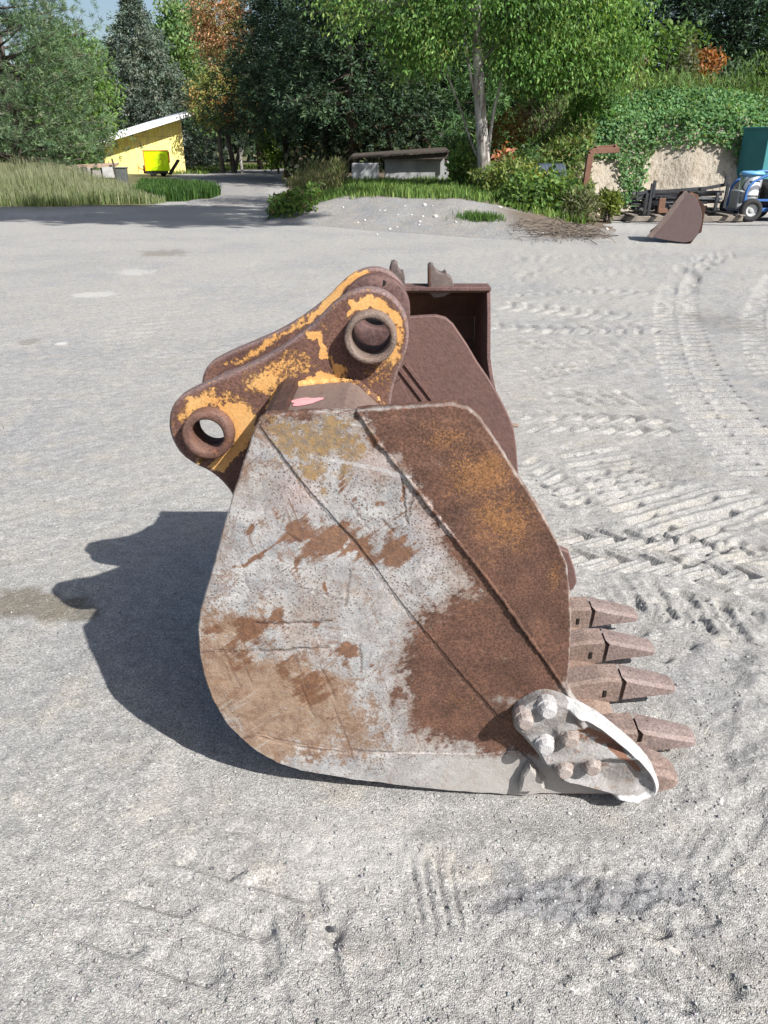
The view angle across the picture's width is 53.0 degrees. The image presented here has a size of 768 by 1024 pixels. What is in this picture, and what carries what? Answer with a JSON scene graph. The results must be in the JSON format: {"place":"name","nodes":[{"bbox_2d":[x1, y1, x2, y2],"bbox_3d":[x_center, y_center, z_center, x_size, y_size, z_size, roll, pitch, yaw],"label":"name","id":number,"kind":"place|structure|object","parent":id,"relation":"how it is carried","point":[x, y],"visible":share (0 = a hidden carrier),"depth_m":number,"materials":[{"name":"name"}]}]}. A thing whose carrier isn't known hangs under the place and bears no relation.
{"place":"outdoors","nodes":[
{"label":"outdoors","id":0,"kind":"place"},
{"bbox_2d":[170,163,283,173],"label":"lawn grass","id":1,"kind":"structure","parent":0,"point":[201,169],"depth_m":61.94,"materials":[{"name":"green plant"}]},
{"bbox_2d":[186,169,283,208],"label":"driveway","id":2,"kind":"structure","parent":0,"point":[245,189],"depth_m":33.89,"materials":[{"name":"grey asphalt"}]},
{"bbox_2d":[0,0,764,150],"label":"sky","id":3,"kind":"structure","parent":0,"point":[105,6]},
{"bbox_2d":[0,151,767,1023],"bbox_3d":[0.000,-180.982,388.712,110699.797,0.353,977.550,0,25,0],"label":"ground","id":4,"kind":"structure","parent":0,"point":[198,289],"depth_m":2.66,"materials":[{"name":"grey gravel"}]},
{"bbox_2d":[0,75,25,156],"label":"pine tree","id":5,"kind":"object","parent":4,"relation":"on","point":[1,110],"visible":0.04,"depth_m":42.39,"materials":[{"name":"green plant"}]},
{"bbox_2d":[0,0,142,173],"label":"broadleaf tree","id":6,"kind":"object","parent":4,"relation":"on","point":[18,143],"visible":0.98,"depth_m":33.56,"materials":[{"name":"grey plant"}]},
{"bbox_2d":[11,18,131,170],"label":"broadleaf tree","id":7,"kind":"object","parent":4,"relation":"on","point":[102,86],"visible":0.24,"depth_m":47.27,"materials":[{"name":"green plant"}]},
{"bbox_2d":[0,154,165,206],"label":"tall weeds","id":8,"kind":"object","parent":4,"relation":"on","point":[28,185],"visible":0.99,"depth_m":25.21,"materials":[{"name":"green plant"}]},
{"bbox_2d":[64,158,118,178],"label":"utility trailer","id":9,"kind":"object","parent":4,"relation":"on","point":[108,169],"visible":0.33,"depth_m":40.38,"materials":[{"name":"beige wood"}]},
{"bbox_2d":[73,32,126,124],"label":"broadleaf tree","id":10,"kind":"object","parent":4,"relation":"on","point":[94,45],"visible":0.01,"depth_m":86.29,"materials":[{"name":"green plant"}]},
{"bbox_2d":[114,167,128,184],"bbox_3d":[-13.091,-16.801,38.511,0.580,0.810,0.480,0,25,0],"label":"plastic bin","id":11,"kind":"object","parent":4,"relation":"on","point":[121,173],"visible":0.88,"depth_m":38.30,"materials":[{"name":"grey plastic"}]},
{"bbox_2d":[97,111,193,173],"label":"yellow shed","id":12,"kind":"structure","parent":4,"relation":"on","point":[170,135],"depth_m":55.41,"materials":[{"name":"yellow painted wood"},{"name":"white painted metal"}]},
{"bbox_2d":[126,38,170,120],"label":"broadleaf tree","id":13,"kind":"object","parent":4,"relation":"on","point":[146,77],"visible":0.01,"depth_m":84.40,"materials":[{"name":"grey plant"}]},
{"bbox_2d":[69,0,230,168],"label":"spruce tree","id":14,"kind":"object","parent":4,"relation":"on","point":[129,65],"visible":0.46,"depth_m":64.85,"materials":[{"name":"green plant"}]},
{"bbox_2d":[137,150,179,175],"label":"wood chipper","id":15,"kind":"object","parent":4,"relation":"on","point":[156,162],"visible":0.99,"depth_m":50.12,"materials":[{"name":"yellow paint"}]},
{"bbox_2d":[131,176,221,201],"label":"green grass","id":16,"kind":"structure","parent":4,"relation":"on","point":[175,190],"depth_m":27.23,"materials":[{"name":"green plant"}]},
{"bbox_2d":[144,0,214,163],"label":"broadleaf tree","id":17,"kind":"object","parent":4,"relation":"on","point":[172,26],"visible":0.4,"depth_m":76.37,"materials":[{"name":"green plant"}]},
{"bbox_2d":[164,0,235,151],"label":"broadleaf tree","id":18,"kind":"object","parent":4,"relation":"on","point":[188,2],"visible":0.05,"depth_m":81.34,"materials":[{"name":"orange plant"}]},
{"bbox_2d":[178,64,252,172],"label":"broadleaf tree","id":19,"kind":"object","parent":4,"relation":"on","point":[206,80],"visible":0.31,"depth_m":54.08,"materials":[{"name":"green plant"}]},
{"bbox_2d":[177,0,255,172],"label":"broadleaf tree","id":20,"kind":"object","parent":4,"relation":"on","point":[212,32],"visible":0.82,"depth_m":53.46,"materials":[{"name":"orange plant"}]},
{"bbox_2d":[217,91,265,173],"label":"broadleaf tree","id":21,"kind":"object","parent":4,"relation":"on","point":[240,152],"visible":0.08,"depth_m":53.16,"materials":[{"name":"green plant"}]},
{"bbox_2d":[182,0,321,169],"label":"tree","id":22,"kind":"object","parent":4,"relation":"on","point":[259,162],"visible":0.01,"depth_m":63.03,"materials":[{"name":"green plant"}]},
{"bbox_2d":[331,926,337,932],"bbox_3d":[-0.113,0.947,1.748,0.014,0.027,0.014,-42,47,-3],"label":"stone","id":23,"kind":"object","parent":4,"relation":"on","point":[334,929],"visible":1,"depth_m":1.74,"materials":[{"name":"grey stone"}]},
{"bbox_2d":[0,42,719,162],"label":"distant wood","id":24,"kind":"object","parent":4,"relation":"on","point":[249,153],"visible":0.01,"depth_m":103.45,"materials":[{"name":"green plant"}]},
{"bbox_2d":[170,266,695,802],"bbox_3d":[0.177,-0.017,2.274,1.467,1.302,1.110,1,25,1],"label":"excavator bucket","id":25,"kind":"object","parent":4,"relation":"on","point":[390,586],"visible":1,"depth_m":1.92,"materials":[{"name":"metal"}]},
{"bbox_2d":[263,167,615,240],"bbox_3d":[0.000,-21.271,48.344,20.000,0.840,76.400,0,25,0],"label":"gravel mound","id":26,"kind":"object","parent":4,"relation":"on","point":[334,213],"visible":0.06,"depth_m":17.26,"materials":[{"name":"grey gravel"}]},
{"bbox_2d":[252,114,297,173],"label":"sapling","id":27,"kind":"object","parent":26,"relation":"on","point":[269,156],"visible":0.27,"depth_m":54.05,"materials":[{"name":"green plant"}]},
{"bbox_2d":[194,0,373,179],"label":"broadleaf tree","id":28,"kind":"object","parent":26,"relation":"on","point":[251,21],"visible":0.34,"depth_m":41.94,"materials":[{"name":"green plant"}]},
{"bbox_2d":[264,181,322,219],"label":"leafy weeds","id":29,"kind":"object","parent":26,"relation":"on","point":[297,199],"visible":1,"depth_m":18.95,"materials":[{"name":"green plant"}]},
{"bbox_2d":[231,0,375,151],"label":"pine tree","id":30,"kind":"object","parent":26,"relation":"on","point":[305,143],"visible":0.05,"depth_m":51.59,"materials":[{"name":"green plant"}]},
{"bbox_2d":[285,154,350,191],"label":"dry weeds","id":31,"kind":"object","parent":26,"relation":"on","point":[326,173],"visible":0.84,"depth_m":22.72,"materials":[{"name":"green plant"}]},
{"bbox_2d":[232,0,421,161],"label":"broadleaf tree","id":32,"kind":"object","parent":26,"relation":"on","point":[283,131],"visible":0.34,"depth_m":38.50,"materials":[{"name":"green plant"}]},
{"bbox_2d":[250,0,443,172],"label":"broadleaf tree","id":33,"kind":"object","parent":26,"relation":"on","point":[305,97],"visible":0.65,"depth_m":33.88,"materials":[{"name":"green plant"}]},
{"bbox_2d":[288,3,440,152],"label":"pine tree","id":34,"kind":"object","parent":26,"relation":"on","point":[357,89],"visible":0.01,"depth_m":50.16,"materials":[{"name":"green plant"}]},
{"bbox_2d":[298,0,472,169],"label":"pine tree","id":35,"kind":"object","parent":26,"relation":"on","point":[388,134],"visible":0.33,"depth_m":35.50,"materials":[{"name":"green plant"}]},
{"bbox_2d":[349,147,449,180],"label":"concrete store","id":36,"kind":"structure","parent":26,"relation":"on","point":[407,164],"depth_m":27.82,"materials":[{"name":"grey concrete"}]},
{"bbox_2d":[292,0,549,147],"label":"pine tree","id":37,"kind":"object","parent":26,"relation":"on","point":[421,141],"visible":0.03,"depth_m":37.53,"materials":[{"name":"green plant"}]},
{"bbox_2d":[281,110,587,223],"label":"mound grass","id":38,"kind":"structure","parent":26,"relation":"on","point":[433,187],"depth_m":19.70,"materials":[{"name":"green plant"}]},
{"bbox_2d":[582,144,619,189],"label":"steel beam","id":39,"kind":"structure","parent":38,"relation":"on","point":[605,149],"depth_m":19.32,"materials":[{"name":"brown metal"}]},
{"bbox_2d":[277,64,630,187],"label":"undergrowth","id":40,"kind":"object","parent":26,"relation":"on","point":[302,154],"visible":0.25,"depth_m":37.18,"materials":[{"name":"green plant"}]},
{"bbox_2d":[443,140,476,184],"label":"shrub","id":41,"kind":"object","parent":26,"relation":"on","point":[456,172],"visible":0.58,"depth_m":23.01,"materials":[{"name":"green plant"}]},
{"bbox_2d":[446,209,505,222],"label":"grass tuft","id":42,"kind":"object","parent":26,"relation":"on","point":[476,215],"visible":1,"depth_m":16.44,"materials":[{"name":"green plant"}]},
{"bbox_2d":[294,0,684,182],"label":"broadleaf tree","id":43,"kind":"object","parent":26,"relation":"on","point":[546,35],"visible":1,"depth_m":20.18,"materials":[{"name":"green plant"}]},
{"bbox_2d":[491,141,518,166],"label":"shrub","id":44,"kind":"object","parent":26,"relation":"on","point":[504,152],"visible":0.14,"depth_m":20.61,"materials":[{"name":"orange plant"}]},
{"bbox_2d":[477,146,545,194],"bbox_3d":[3.308,-8.622,19.691,1.951,1.322,1.964,0,25,0],"label":"shrub","id":45,"kind":"object","parent":26,"relation":"on","point":[505,176],"visible":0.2,"depth_m":19.45,"materials":[{"name":"green plant"}]},
{"bbox_2d":[501,138,549,166],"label":"shrub","id":46,"kind":"object","parent":26,"relation":"on","point":[527,151],"visible":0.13,"depth_m":20.70,"materials":[{"name":"green plant"}]},
{"bbox_2d":[496,166,556,210],"bbox_3d":[3.346,-7.502,17.933,1.470,1.026,1.339,-9,27,-19],"label":"shrub","id":47,"kind":"object","parent":26,"relation":"on","point":[517,192],"visible":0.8,"depth_m":17.72,"materials":[{"name":"green plant"}]},
{"bbox_2d":[465,112,597,210],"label":"slope weeds","id":48,"kind":"object","parent":26,"relation":"on","point":[548,149],"visible":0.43,"depth_m":21.14,"materials":[{"name":"green plant"}]},
{"bbox_2d":[534,163,565,177],"bbox_3d":[4.324,-8.823,20.161,0.710,0.560,0.560,-7,26,-14],"label":"culvert pipe","id":49,"kind":"object","parent":48,"relation":"on","point":[546,166],"visible":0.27,"depth_m":19.94,"materials":[{"name":"grey plastic"}]},
{"bbox_2d":[527,163,582,213],"bbox_3d":[4.026,-7.597,18.185,1.503,1.254,1.596,0,25,0],"label":"shrub","id":50,"kind":"object","parent":26,"relation":"on","point":[557,201],"visible":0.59,"depth_m":17.91,"materials":[{"name":"green plant"}]},
{"bbox_2d":[504,216,617,244],"bbox_3d":[3.418,-5.528,15.226,2.033,0.514,2.410,0,25,0],"label":"brush pile","id":51,"kind":"object","parent":26,"relation":"on","point":[549,226],"visible":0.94,"depth_m":15.27,"materials":[{"name":"brown plant"}]},
{"bbox_2d":[557,182,606,224],"bbox_3d":[4.559,-7.107,17.822,1.178,0.957,1.073,8,26,17],"label":"shrub","id":52,"kind":"object","parent":26,"relation":"on","point":[581,194],"visible":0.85,"depth_m":17.69,"materials":[{"name":"green plant"}]},
{"bbox_2d":[596,186,624,222],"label":"shrub","id":53,"kind":"object","parent":26,"relation":"on","point":[612,200],"visible":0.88,"depth_m":18.11,"materials":[{"name":"green plant"}]},
{"bbox_2d":[389,260,518,427],"bbox_3d":[0.298,-1.149,5.118,1.025,0.931,1.600,0,25,0],"label":"excavator bucket","id":54,"kind":"object","parent":4,"relation":"on","point":[464,308],"visible":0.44,"depth_m":5.49,"materials":[{"name":"brown metal"}]},
{"bbox_2d":[600,213,661,219],"bbox_3d":[6.220,-7.465,19.449,1.350,0.116,0.900,2,25,4],"label":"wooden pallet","id":55,"kind":"object","parent":4,"relation":"on","point":[620,217],"visible":0.27,"depth_m":19.09,"materials":[{"name":"brown wood"}]},
{"bbox_2d":[647,190,705,243],"bbox_3d":[5.534,-5.611,14.613,0.996,0.926,0.668,6,26,13],"label":"loose bucket","id":56,"kind":"object","parent":4,"relation":"on","point":[682,219],"visible":1,"depth_m":14.36,"materials":[{"name":"metal"}]},
{"bbox_2d":[614,175,745,221],"bbox_3d":[7.335,-7.926,19.369,2.795,1.030,2.200,0,25,0],"label":"steel frame stack","id":57,"kind":"object","parent":4,"relation":"on","point":[653,201],"visible":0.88,"depth_m":18.76,"materials":[{"name":"grey metal"}]},
{"bbox_2d":[719,170,767,221],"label":"utility vehicle","id":58,"kind":"object","parent":4,"relation":"on","point":[748,198],"visible":0.94,"depth_m":18.87,"materials":[{"name":"blue metal"}]},
{"bbox_2d":[737,127,767,181],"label":"teal hopper","id":59,"kind":"object","parent":4,"relation":"on","point":[753,156],"visible":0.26,"depth_m":20.42,"materials":[{"name":"metal"}]},
{"bbox_2d":[469,98,767,214],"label":"sand bank","id":60,"kind":"structure","parent":0,"point":[702,165],"depth_m":21.19,"materials":[{"name":"beige sand"}]},
{"bbox_2d":[403,10,508,141],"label":"pine tree","id":61,"kind":"object","parent":60,"relation":"on","point":[442,104],"visible":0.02,"depth_m":45.54,"materials":[{"name":"green plant"}]},
{"bbox_2d":[427,6,524,156],"bbox_3d":[3.814,-16.299,29.858,4.250,6.224,4.343,-8,26,-16],"label":"pine tree","id":62,"kind":"object","parent":60,"relation":"on","point":[463,89],"visible":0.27,"depth_m":29.74,"materials":[{"name":"green plant"}]},
{"bbox_2d":[473,104,541,160],"bbox_3d":[3.819,-11.200,23.503,2.042,2.283,1.756,-6,26,-13],"label":"shrub","id":63,"kind":"object","parent":60,"relation":"on","point":[511,128],"visible":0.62,"depth_m":23.09,"materials":[{"name":"green plant"}]},
{"bbox_2d":[433,2,608,128],"bbox_3d":[7.076,-26.527,36.283,9.076,16.286,9.197,12,28,23],"label":"pine tree","id":64,"kind":"object","parent":60,"relation":"on","point":[470,104],"visible":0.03,"depth_m":37.75,"materials":[{"name":"green plant"}]},
{"bbox_2d":[513,80,571,145],"bbox_3d":[4.928,-12.201,23.538,2.053,2.153,1.970,11,27,22],"label":"shrub","id":65,"kind":"object","parent":60,"relation":"on","point":[543,120],"visible":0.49,"depth_m":23.50,"materials":[{"name":"green plant"}]},
{"bbox_2d":[488,2,662,116],"bbox_3d":[10.156,-27.884,37.931,9.985,17.371,10.096,13,28,25],"label":"pine tree","id":66,"kind":"object","parent":60,"relation":"on","point":[584,76],"depth_m":39.01,"materials":[{"name":"green plant"}]},
{"bbox_2d":[555,84,620,124],"bbox_3d":[5.944,-11.726,22.224,1.535,1.147,1.732,-21,32,-37],"label":"shrub","id":67,"kind":"object","parent":60,"relation":"on","point":[582,104],"visible":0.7,"depth_m":22.07,"materials":[{"name":"green plant"}]},
{"bbox_2d":[446,65,767,181],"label":"bank grass","id":68,"kind":"structure","parent":60,"relation":"on","point":[669,80],"depth_m":22.95,"materials":[{"name":"green plant"}]},
{"bbox_2d":[628,46,648,91],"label":"shrub","id":69,"kind":"object","parent":60,"relation":"on","point":[637,74],"visible":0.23,"depth_m":23.43,"materials":[{"name":"green plant"}]},
{"bbox_2d":[545,0,735,112],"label":"pine tree","id":70,"kind":"object","parent":60,"relation":"on","point":[636,14],"visible":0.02,"depth_m":35.32,"materials":[{"name":"green plant"}]},
{"bbox_2d":[532,85,767,207],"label":"hanging vines","id":71,"kind":"object","parent":60,"relation":"on","point":[752,106],"visible":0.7,"depth_m":21.34,"materials":[{"name":"green plant"}]},
{"bbox_2d":[568,0,767,97],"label":"pine tree","id":72,"kind":"object","parent":60,"relation":"on","point":[685,13],"visible":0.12,"depth_m":29.49,"materials":[{"name":"green plant"}]},
{"bbox_2d":[632,17,712,89],"bbox_3d":[9.543,-15.198,26.020,2.699,2.600,2.880,0,25,0],"label":"shrub","id":73,"kind":"object","parent":60,"relation":"on","point":[670,40],"visible":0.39,"depth_m":25.40,"materials":[{"name":"green plant"}]},
{"bbox_2d":[670,32,702,87],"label":"shrub","id":74,"kind":"object","parent":60,"relation":"on","point":[694,61],"visible":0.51,"depth_m":24.16,"materials":[{"name":"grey plant"}]},
{"bbox_2d":[631,0,767,82],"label":"pine tree","id":75,"kind":"object","parent":60,"relation":"on","point":[741,28],"visible":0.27,"depth_m":28.26,"materials":[{"name":"green plant"}]},
{"bbox_2d":[641,1,766,80],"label":"pine tree","id":76,"kind":"object","parent":60,"relation":"on","point":[669,15],"visible":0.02,"depth_m":41.20,"materials":[{"name":"green plant"}]},
{"bbox_2d":[688,42,730,86],"bbox_3d":[10.612,-14.409,25.221,1.300,1.756,1.501,0,25,0],"label":"sapling","id":77,"kind":"object","parent":60,"relation":"on","point":[711,57],"visible":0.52,"depth_m":24.93,"materials":[{"name":"orange plant"}]},
{"bbox_2d":[665,3,767,80],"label":"pine tree","id":78,"kind":"object","parent":60,"relation":"on","point":[737,29],"visible":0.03,"depth_m":31.69,"materials":[{"name":"green plant"}]},
{"bbox_2d":[703,50,767,89],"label":"shrub","id":79,"kind":"object","parent":60,"relation":"on","point":[732,68],"visible":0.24,"depth_m":23.79,"materials":[{"name":"green plant"}]},
{"bbox_2d":[724,0,767,76],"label":"pine tree","id":80,"kind":"object","parent":60,"relation":"on","point":[757,29],"visible":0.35,"depth_m":27.59,"materials":[{"name":"green plant"}]},
{"bbox_2d":[732,50,767,95],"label":"shrub","id":81,"kind":"object","parent":60,"relation":"on","point":[760,88],"visible":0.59,"depth_m":22.60,"materials":[{"name":"green plant"}]}
]}

